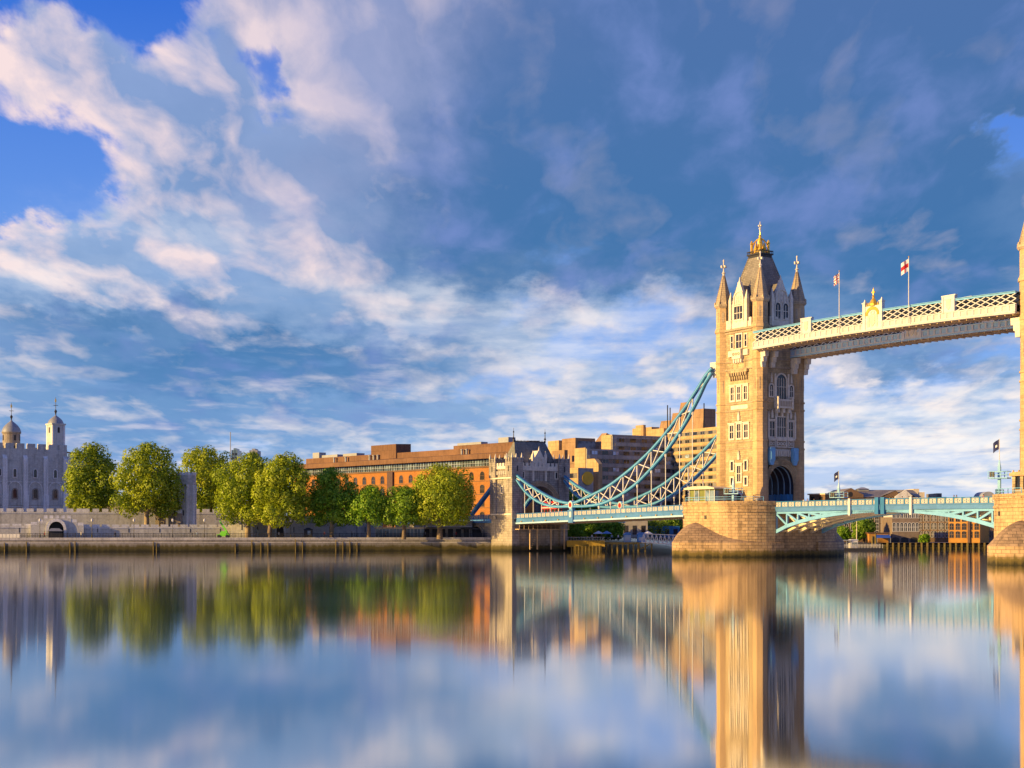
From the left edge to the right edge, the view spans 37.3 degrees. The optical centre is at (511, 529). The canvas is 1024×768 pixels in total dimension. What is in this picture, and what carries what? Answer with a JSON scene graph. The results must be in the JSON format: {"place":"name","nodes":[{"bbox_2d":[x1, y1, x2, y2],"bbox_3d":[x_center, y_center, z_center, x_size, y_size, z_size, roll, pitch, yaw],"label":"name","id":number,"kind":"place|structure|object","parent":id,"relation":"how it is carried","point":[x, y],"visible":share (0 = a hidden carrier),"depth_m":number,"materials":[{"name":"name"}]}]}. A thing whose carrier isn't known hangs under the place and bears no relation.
{"place":"outdoors","nodes":[
{"label":"outdoors","id":0,"kind":"place"},
{"bbox_2d":[0,537,1023,767],"bbox_3d":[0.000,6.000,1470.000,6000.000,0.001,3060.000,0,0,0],"label":"water","id":1,"kind":"structure","parent":0,"point":[658,656],"depth_m":70.32,"materials":[{"name":"blue liquid"}]},
{"bbox_2d":[0,537,490,551],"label":"river wall","id":2,"kind":"structure","parent":1,"relation":"in","point":[241,544],"depth_m":424.52,"materials":[{"name":"stone"}]},
{"bbox_2d":[0,534,19,537],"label":"white barrier","id":3,"kind":"object","parent":2,"relation":"on","point":[11,535],"visible":1,"depth_m":415.24,"materials":[{"name":"paint"}]},
{"bbox_2d":[395,515,538,536],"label":"approach viaduct","id":4,"kind":"object","parent":1,"relation":"on","point":[481,524],"visible":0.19,"depth_m":440.13,"materials":[{"name":"stone"}]},
{"bbox_2d":[567,537,639,550],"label":"timber jetty","id":5,"kind":"object","parent":1,"relation":"in","point":[592,543],"visible":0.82,"depth_m":431.00,"materials":[{"name":"brown wood"}]},
{"bbox_2d":[623,532,630,541],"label":"kiosk","id":6,"kind":"object","parent":5,"relation":"on","point":[626,536],"visible":0.97,"depth_m":435.00,"materials":[{"name":"blue paint"}]},
{"bbox_2d":[637,532,645,541],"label":"kiosk","id":7,"kind":"object","parent":5,"relation":"on","point":[639,536],"visible":0.81,"depth_m":435.00,"materials":[{"name":"white paint"}]},
{"bbox_2d":[641,533,675,544],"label":"gangway","id":8,"kind":"object","parent":1,"relation":"on","point":[670,543],"visible":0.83,"depth_m":423.94,"materials":[{"name":"white paint"}]},
{"bbox_2d":[672,501,843,556],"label":"bridge pier","id":9,"kind":"structure","parent":1,"relation":"in","point":[729,529],"depth_m":334.14,"materials":[{"name":"stone"}]},
{"bbox_2d":[684,481,729,501],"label":"control pavilion","id":10,"kind":"structure","parent":9,"relation":"on","point":[713,493],"depth_m":343.62,"materials":[{"name":"white paint"}]},
{"bbox_2d":[716,490,726,500],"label":"window","id":11,"kind":"structure","parent":10,"relation":"in","point":[720,496],"depth_m":342.54,"materials":[{"name":"glass"}]},
{"bbox_2d":[687,496,763,501],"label":"pier railing","id":12,"kind":"object","parent":9,"relation":"on","point":[693,499],"visible":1,"depth_m":333.67,"materials":[{"name":"metal"}]},
{"bbox_2d":[724,479,742,500],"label":"signal mast","id":13,"kind":"object","parent":9,"relation":"on","point":[733,488],"visible":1,"depth_m":335.89,"materials":[{"name":"metal"}]},
{"bbox_2d":[710,224,810,500],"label":"bridge tower","id":14,"kind":"structure","parent":9,"relation":"on","point":[760,442],"depth_m":344.54,"materials":[{"name":"stone"}]},
{"bbox_2d":[728,385,734,401],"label":"window","id":15,"kind":"structure","parent":14,"relation":"in","point":[731,387],"depth_m":347.59,"materials":[{"name":"white glass"}]},
{"bbox_2d":[728,423,735,439],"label":"window","id":16,"kind":"structure","parent":14,"relation":"in","point":[731,425],"depth_m":347.76,"materials":[{"name":"white glass"}]},
{"bbox_2d":[733,304,743,321],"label":"window","id":17,"kind":"structure","parent":14,"relation":"in","point":[738,310],"depth_m":345.73,"materials":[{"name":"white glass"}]},
{"bbox_2d":[735,384,741,401],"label":"window","id":18,"kind":"structure","parent":14,"relation":"in","point":[738,386],"depth_m":345.73,"materials":[{"name":"white glass"}]},
{"bbox_2d":[734,463,742,482],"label":"window","id":19,"kind":"structure","parent":14,"relation":"in","point":[738,465],"depth_m":345.65,"materials":[{"name":"white glass"}]},
{"bbox_2d":[735,421,742,439],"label":"window","id":20,"kind":"structure","parent":14,"relation":"in","point":[738,424],"depth_m":345.65,"materials":[{"name":"white glass"}]},
{"bbox_2d":[735,333,742,348],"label":"window","id":21,"kind":"structure","parent":14,"relation":"in","point":[738,336],"depth_m":345.77,"materials":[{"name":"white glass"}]},
{"bbox_2d":[742,383,748,400],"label":"window","id":22,"kind":"structure","parent":14,"relation":"in","point":[745,385],"depth_m":343.63,"materials":[{"name":"white glass"}]},
{"bbox_2d":[742,421,749,438],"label":"window","id":23,"kind":"structure","parent":14,"relation":"in","point":[746,425],"depth_m":343.54,"materials":[{"name":"white glass"}]},
{"bbox_2d":[768,383,773,397],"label":"window","id":24,"kind":"structure","parent":14,"relation":"in","point":[771,386],"depth_m":341.20,"materials":[{"name":"white glass"}]},
{"bbox_2d":[770,419,775,437],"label":"window","id":25,"kind":"structure","parent":14,"relation":"in","point":[772,421],"depth_m":341.54,"materials":[{"name":"white glass"}]},
{"bbox_2d":[774,302,781,319],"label":"window","id":26,"kind":"structure","parent":14,"relation":"in","point":[777,307],"depth_m":342.12,"materials":[{"name":"white glass"}]},
{"bbox_2d":[777,416,786,437],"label":"window","id":27,"kind":"structure","parent":14,"relation":"in","point":[781,420],"depth_m":342.87,"materials":[{"name":"white glass"}]},
{"bbox_2d":[776,373,787,398],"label":"window","id":28,"kind":"structure","parent":14,"relation":"in","point":[781,379],"depth_m":342.96,"materials":[{"name":"white glass"}]},
{"bbox_2d":[782,302,788,320],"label":"window","id":29,"kind":"structure","parent":14,"relation":"in","point":[785,306],"depth_m":343.21,"materials":[{"name":"white glass"}]},
{"bbox_2d":[789,384,793,398],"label":"window","id":30,"kind":"structure","parent":14,"relation":"in","point":[791,388],"depth_m":344.38,"materials":[{"name":"white glass"}]},
{"bbox_2d":[789,420,794,438],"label":"window","id":31,"kind":"structure","parent":14,"relation":"in","point":[791,422],"depth_m":344.47,"materials":[{"name":"white glass"}]},
{"bbox_2d":[752,287,1019,351],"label":"walkway","id":32,"kind":"structure","parent":14,"relation":"attached to","point":[874,317],"depth_m":304.41,"materials":[{"name":"white paint"}]},
{"bbox_2d":[834,270,839,333],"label":"flagpole","id":33,"kind":"object","parent":32,"relation":"on","point":[836,279],"visible":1,"depth_m":314.62,"materials":[{"name":"white paint"}]},
{"bbox_2d":[901,256,908,322],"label":"flagpole","id":34,"kind":"object","parent":32,"relation":"on","point":[905,266],"visible":1,"depth_m":298.19,"materials":[{"name":"white paint"}]},
{"bbox_2d":[807,493,842,500],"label":"bridge cabin","id":35,"kind":"object","parent":9,"relation":"on","point":[820,496],"visible":0.41,"depth_m":345.13,"materials":[{"name":"brown brick"}]},
{"bbox_2d":[829,471,847,499],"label":"signal mast","id":36,"kind":"object","parent":9,"relation":"on","point":[836,477],"visible":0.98,"depth_m":341.96,"materials":[{"name":"metal"}]},
{"bbox_2d":[775,497,930,532],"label":"bascule leaf","id":37,"kind":"object","parent":9,"relation":"on","point":[828,514],"visible":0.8,"depth_m":325.17,"materials":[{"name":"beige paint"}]},
{"bbox_2d":[843,539,882,550],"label":"pontoon","id":38,"kind":"object","parent":1,"relation":"on","point":[852,545],"visible":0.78,"depth_m":437.05,"materials":[{"name":"metal"}]},
{"bbox_2d":[844,543,986,548],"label":"river wall","id":39,"kind":"structure","parent":1,"relation":"in","point":[933,546],"depth_m":468.98,"materials":[{"name":"stone"}]},
{"bbox_2d":[987,493,1023,564],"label":"bridge pier","id":40,"kind":"structure","parent":1,"relation":"in","point":[1005,545],"depth_m":261.80,"materials":[{"name":"stone"}]},
{"bbox_2d":[880,496,993,527],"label":"bascule leaf","id":41,"kind":"object","parent":40,"relation":"on","point":[979,510],"visible":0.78,"depth_m":292.16,"materials":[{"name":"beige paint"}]},
{"bbox_2d":[988,439,1010,493],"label":"signal mast","id":42,"kind":"object","parent":40,"relation":"on","point":[996,445],"visible":0.97,"depth_m":275.65,"materials":[{"name":"metal"}]},
{"bbox_2d":[1009,470,1023,492],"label":"control cabin","id":43,"kind":"object","parent":40,"relation":"on","point":[1017,480],"visible":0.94,"depth_m":270.25,"materials":[{"name":"stone"}]},
{"bbox_2d":[1010,224,1023,471],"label":"bridge tower","id":44,"kind":"structure","parent":40,"relation":"on","point":[1017,323],"depth_m":276.96,"materials":[{"name":"stone"}]},
{"bbox_2d":[790,317,1016,358],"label":"walkway","id":45,"kind":"structure","parent":44,"relation":"attached to","point":[907,337],"depth_m":315.96,"materials":[{"name":"white paint"}]},
{"bbox_2d":[0,0,1023,515],"label":"sky","id":46,"kind":"structure","parent":0,"point":[304,228],"materials":[{"name":"blue"}]},
{"bbox_2d":[568,537,622,537],"bbox_3d":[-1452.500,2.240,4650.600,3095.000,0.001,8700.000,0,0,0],"label":"ground","id":47,"kind":"structure","parent":0,"point":[595,537],"depth_m":448.84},
{"bbox_2d":[0,524,30,537],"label":"castle wall","id":48,"kind":"structure","parent":47,"relation":"on","point":[16,529],"depth_m":426.81,"materials":[{"name":"stone"}]},
{"bbox_2d":[0,398,69,511],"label":"castle keep","id":49,"kind":"structure","parent":47,"relation":"on","point":[31,475],"depth_m":632.08,"materials":[{"name":"grey stone"}]},
{"bbox_2d":[12,488,17,498],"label":"window","id":50,"kind":"structure","parent":49,"relation":"in","point":[14,491],"depth_m":624.51,"materials":[{"name":"black glass"}]},
{"bbox_2d":[32,488,37,498],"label":"window","id":51,"kind":"structure","parent":49,"relation":"in","point":[35,491],"depth_m":630.33,"materials":[{"name":"black glass"}]},
{"bbox_2d":[52,489,57,499],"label":"window","id":52,"kind":"structure","parent":49,"relation":"in","point":[55,491],"depth_m":636.21,"materials":[{"name":"black glass"}]},
{"bbox_2d":[48,528,61,537],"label":"ticket kiosk","id":53,"kind":"object","parent":47,"relation":"on","point":[55,530],"visible":0.89,"depth_m":426.37,"materials":[{"name":"metal"}]},
{"bbox_2d":[31,515,83,537],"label":"water gate","id":54,"kind":"structure","parent":47,"relation":"on","point":[68,524],"depth_m":428.80,"materials":[{"name":"stone"}]},
{"bbox_2d":[61,441,118,511],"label":"plane tree","id":55,"kind":"object","parent":47,"relation":"on","point":[88,484],"visible":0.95,"depth_m":507.87,"materials":[{"name":"green plant"}]},
{"bbox_2d":[20,533,215,537],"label":"wharf railing","id":56,"kind":"object","parent":47,"relation":"on","point":[37,535],"visible":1,"depth_m":420.01,"materials":[{"name":"metal"}]},
{"bbox_2d":[0,508,235,526],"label":"castle wall","id":57,"kind":"structure","parent":47,"relation":"on","point":[10,516],"depth_m":466.82,"materials":[{"name":"stone"}]},
{"bbox_2d":[108,441,186,524],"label":"plane tree","id":58,"kind":"object","parent":47,"relation":"on","point":[137,496],"visible":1,"depth_m":451.10,"materials":[{"name":"green plant"}]},
{"bbox_2d":[84,525,230,537],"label":"castle wall","id":59,"kind":"structure","parent":47,"relation":"on","point":[148,529],"depth_m":436.48,"materials":[{"name":"stone"}]},
{"bbox_2d":[155,505,165,526],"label":"castle tower","id":60,"kind":"structure","parent":47,"relation":"on","point":[159,521],"depth_m":461.70,"materials":[{"name":"stone"}]},
{"bbox_2d":[168,510,181,526],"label":"castle tower","id":61,"kind":"structure","parent":47,"relation":"on","point":[177,518],"depth_m":457.10,"materials":[{"name":"stone"}]},
{"bbox_2d":[175,472,196,526],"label":"castle tower","id":62,"kind":"structure","parent":47,"relation":"on","point":[189,511],"depth_m":459.77,"materials":[{"name":"stone"}]},
{"bbox_2d":[174,444,233,511],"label":"plane tree","id":63,"kind":"object","parent":47,"relation":"on","point":[203,466],"visible":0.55,"depth_m":502.08,"materials":[{"name":"green plant"}]},
{"bbox_2d":[216,516,228,537],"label":"boom lift","id":64,"kind":"object","parent":47,"relation":"on","point":[221,534],"visible":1,"depth_m":426.90,"materials":[{"name":"paint"}]},
{"bbox_2d":[231,448,241,473],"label":"office tower","id":65,"kind":"structure","parent":47,"relation":"on","point":[235,452],"depth_m":1300.00,"materials":[{"name":"grey glass"}]},
{"bbox_2d":[231,513,255,536],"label":"castle tower","id":66,"kind":"structure","parent":47,"relation":"on","point":[239,527],"depth_m":436.90,"materials":[{"name":"stone"}]},
{"bbox_2d":[209,451,278,535],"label":"plane tree","id":67,"kind":"object","parent":47,"relation":"on","point":[236,493],"visible":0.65,"depth_m":432.05,"materials":[{"name":"green plant"}]},
{"bbox_2d":[275,524,284,535],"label":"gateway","id":68,"kind":"object","parent":47,"relation":"on","point":[280,530],"visible":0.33,"depth_m":445.18,"materials":[{"name":"stone"}]},
{"bbox_2d":[251,451,313,536],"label":"plane tree","id":69,"kind":"object","parent":47,"relation":"on","point":[281,475],"visible":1,"depth_m":424.41,"materials":[{"name":"green plant"}]},
{"bbox_2d":[226,533,377,536],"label":"wharf railing","id":70,"kind":"object","parent":47,"relation":"on","point":[300,534],"visible":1,"depth_m":428.85,"materials":[{"name":"metal"}]},
{"bbox_2d":[256,516,382,535],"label":"castle wall","id":71,"kind":"structure","parent":47,"relation":"on","point":[294,527],"depth_m":448.31,"materials":[{"name":"stone"}]},
{"bbox_2d":[306,467,358,535],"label":"plane tree","id":72,"kind":"object","parent":47,"relation":"on","point":[333,501],"visible":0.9,"depth_m":431.07,"materials":[{"name":"green plant"}]},
{"bbox_2d":[345,484,390,536],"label":"plane tree","id":73,"kind":"object","parent":47,"relation":"on","point":[366,506],"visible":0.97,"depth_m":427.92,"materials":[{"name":"green plant"}]},
{"bbox_2d":[374,527,426,536],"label":"cafe pavilion","id":74,"kind":"structure","parent":47,"relation":"on","point":[378,530],"depth_m":436.92,"materials":[{"name":"beige paint"}]},
{"bbox_2d":[380,485,428,538],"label":"plane tree","id":75,"kind":"object","parent":47,"relation":"on","point":[400,510],"visible":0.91,"depth_m":426.92,"materials":[{"name":"green plant"}]},
{"bbox_2d":[293,437,539,526],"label":"office building","id":76,"kind":"structure","parent":47,"relation":"on","point":[389,465],"depth_m":515.31,"materials":[{"name":"orange brick"}]},
{"bbox_2d":[379,533,486,536],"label":"wharf railing","id":77,"kind":"object","parent":47,"relation":"on","point":[434,533],"visible":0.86,"depth_m":435.06,"materials":[{"name":"metal"}]},
{"bbox_2d":[410,462,475,538],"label":"plane tree","id":78,"kind":"object","parent":47,"relation":"on","point":[443,500],"visible":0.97,"depth_m":426.48,"materials":[{"name":"green plant"}]},
{"bbox_2d":[414,521,472,535],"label":"wharf shops","id":79,"kind":"structure","parent":47,"relation":"on","point":[446,529],"depth_m":442.92,"materials":[{"name":"concrete"}]},
{"bbox_2d":[461,528,480,535],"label":"dark pavilion","id":80,"kind":"structure","parent":47,"relation":"on","point":[476,530],"depth_m":443.17,"materials":[{"name":"metal"}]},
{"bbox_2d":[489,428,569,550],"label":"shore abutment","id":81,"kind":"object","parent":47,"relation":"on","point":[536,465],"visible":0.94,"depth_m":429.89,"materials":[{"name":"stone"}]},
{"bbox_2d":[467,487,489,520],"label":"land tie","id":82,"kind":"object","parent":81,"relation":"attached to","point":[481,501],"visible":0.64,"depth_m":440.62,"materials":[{"name":"blue metal"}]},
{"bbox_2d":[515,367,713,522],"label":"suspension chain","id":83,"kind":"object","parent":81,"relation":"attached to","point":[701,387],"visible":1,"depth_m":375.24,"materials":[{"name":"white paint"}]},
{"bbox_2d":[516,505,682,523],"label":"side span deck","id":84,"kind":"structure","parent":83,"relation":"hanging from","point":[670,512],"depth_m":389.00,"materials":[{"name":"metal"}]},
{"bbox_2d":[542,501,568,512],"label":"double decker bus","id":85,"kind":"object","parent":84,"relation":"on","point":[546,509],"visible":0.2,"depth_m":416.48,"materials":[{"name":"red paint"}]},
{"bbox_2d":[563,434,716,522],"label":"suspension chain","id":86,"kind":"object","parent":81,"relation":"attached to","point":[705,466],"visible":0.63,"depth_m":393.18,"materials":[{"name":"white paint"}]},
{"bbox_2d":[568,523,585,539],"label":"plane tree","id":87,"kind":"object","parent":47,"relation":"on","point":[575,530],"visible":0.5,"depth_m":449.03,"materials":[{"name":"green plant"}]},
{"bbox_2d":[569,490,597,510],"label":"plane tree","id":88,"kind":"object","parent":47,"relation":"on","point":[575,498],"visible":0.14,"depth_m":496.94,"materials":[{"name":"green plant"}]},
{"bbox_2d":[583,523,600,539],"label":"plane tree","id":89,"kind":"object","parent":47,"relation":"on","point":[590,529],"visible":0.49,"depth_m":459.29,"materials":[{"name":"green plant"}]},
{"bbox_2d":[598,522,625,539],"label":"plane tree","id":90,"kind":"object","parent":47,"relation":"on","point":[615,529],"visible":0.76,"depth_m":456.07,"materials":[{"name":"green plant"}]},
{"bbox_2d":[648,520,669,537],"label":"plane tree","id":91,"kind":"object","parent":47,"relation":"on","point":[656,523],"visible":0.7,"depth_m":475.64,"materials":[{"name":"green plant"}]},
{"bbox_2d":[648,526,679,536],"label":"riverside building","id":92,"kind":"structure","parent":47,"relation":"on","point":[673,530],"depth_m":476.00,"materials":[{"name":"grey glass"}]},
{"bbox_2d":[659,519,682,538],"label":"plane tree","id":93,"kind":"object","parent":47,"relation":"on","point":[677,522],"visible":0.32,"depth_m":484.22,"materials":[{"name":"green plant"}]},
{"bbox_2d":[548,402,716,523],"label":"hotel building","id":94,"kind":"structure","parent":0,"point":[603,460],"depth_m":568.82,"materials":[{"name":"brown concrete"}]},
{"bbox_2d":[621,521,647,536],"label":"riverside building","id":95,"kind":"structure","parent":0,"point":[633,528],"depth_m":470.00,"materials":[{"name":"stone"}]},
{"bbox_2d":[844,542,989,542],"bbox_3d":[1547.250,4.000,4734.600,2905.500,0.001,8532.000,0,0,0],"label":"bank ground","id":96,"kind":"structure","parent":0,"point":[919,542],"depth_m":482.92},
{"bbox_2d":[837,525,851,541],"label":"bush","id":97,"kind":"object","parent":96,"relation":"on","point":[843,532],"visible":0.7,"depth_m":484.42,"materials":[{"name":"green plant"}]},
{"bbox_2d":[838,516,882,541],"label":"terrace house","id":98,"kind":"structure","parent":96,"relation":"on","point":[877,520],"depth_m":499.97,"materials":[{"name":"brown brick"}]},
{"bbox_2d":[851,518,875,543],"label":"willow tree","id":99,"kind":"object","parent":96,"relation":"on","point":[865,525],"visible":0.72,"depth_m":480.20,"materials":[{"name":"green plant"}]},
{"bbox_2d":[830,487,920,500],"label":"gabled warehouse","id":100,"kind":"structure","parent":96,"relation":"on","point":[862,493],"depth_m":540.84,"materials":[{"name":"brown brick"}]},
{"bbox_2d":[865,532,889,542],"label":"wharf hut","id":101,"kind":"object","parent":96,"relation":"on","point":[878,540],"visible":0.74,"depth_m":474.00,"materials":[{"name":"orange wood"}]},
{"bbox_2d":[881,513,918,543],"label":"warehouse","id":102,"kind":"structure","parent":96,"relation":"on","point":[904,528],"depth_m":478.00,"materials":[{"name":"grey brick"}]},
{"bbox_2d":[907,489,924,497],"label":"apartment block","id":103,"kind":"structure","parent":96,"relation":"on","point":[922,494],"depth_m":700.00,"materials":[{"name":"beige paint"}]},
{"bbox_2d":[918,533,930,543],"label":"bush","id":104,"kind":"object","parent":96,"relation":"on","point":[924,538],"visible":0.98,"depth_m":475.05,"materials":[{"name":"green plant"}]},
{"bbox_2d":[919,514,947,541],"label":"warehouse","id":105,"kind":"structure","parent":96,"relation":"on","point":[935,527],"depth_m":499.97,"materials":[{"name":"brick"}]},
{"bbox_2d":[926,493,941,498],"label":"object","id":106,"kind":"structure","parent":96,"relation":"on","point":[934,495],"depth_m":645.18,"materials":[{"name":"stone"}]},
{"bbox_2d":[948,517,988,543],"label":"warehouse","id":107,"kind":"structure","parent":96,"relation":"on","point":[960,531],"depth_m":473.08,"materials":[{"name":"orange brick"}]},
{"bbox_2d":[989,527,993,541],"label":"warehouse","id":108,"kind":"structure","parent":96,"relation":"on","point":[991,533],"depth_m":493.97,"materials":[{"name":"grey brick"}]},
{"bbox_2d":[974,492,993,497],"bbox_3d":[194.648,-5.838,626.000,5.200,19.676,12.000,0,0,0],"label":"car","id":109,"kind":"object","parent":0,"point":[979,494],"visible":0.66,"depth_m":620.33,"materials":[{"name":"white metal"}]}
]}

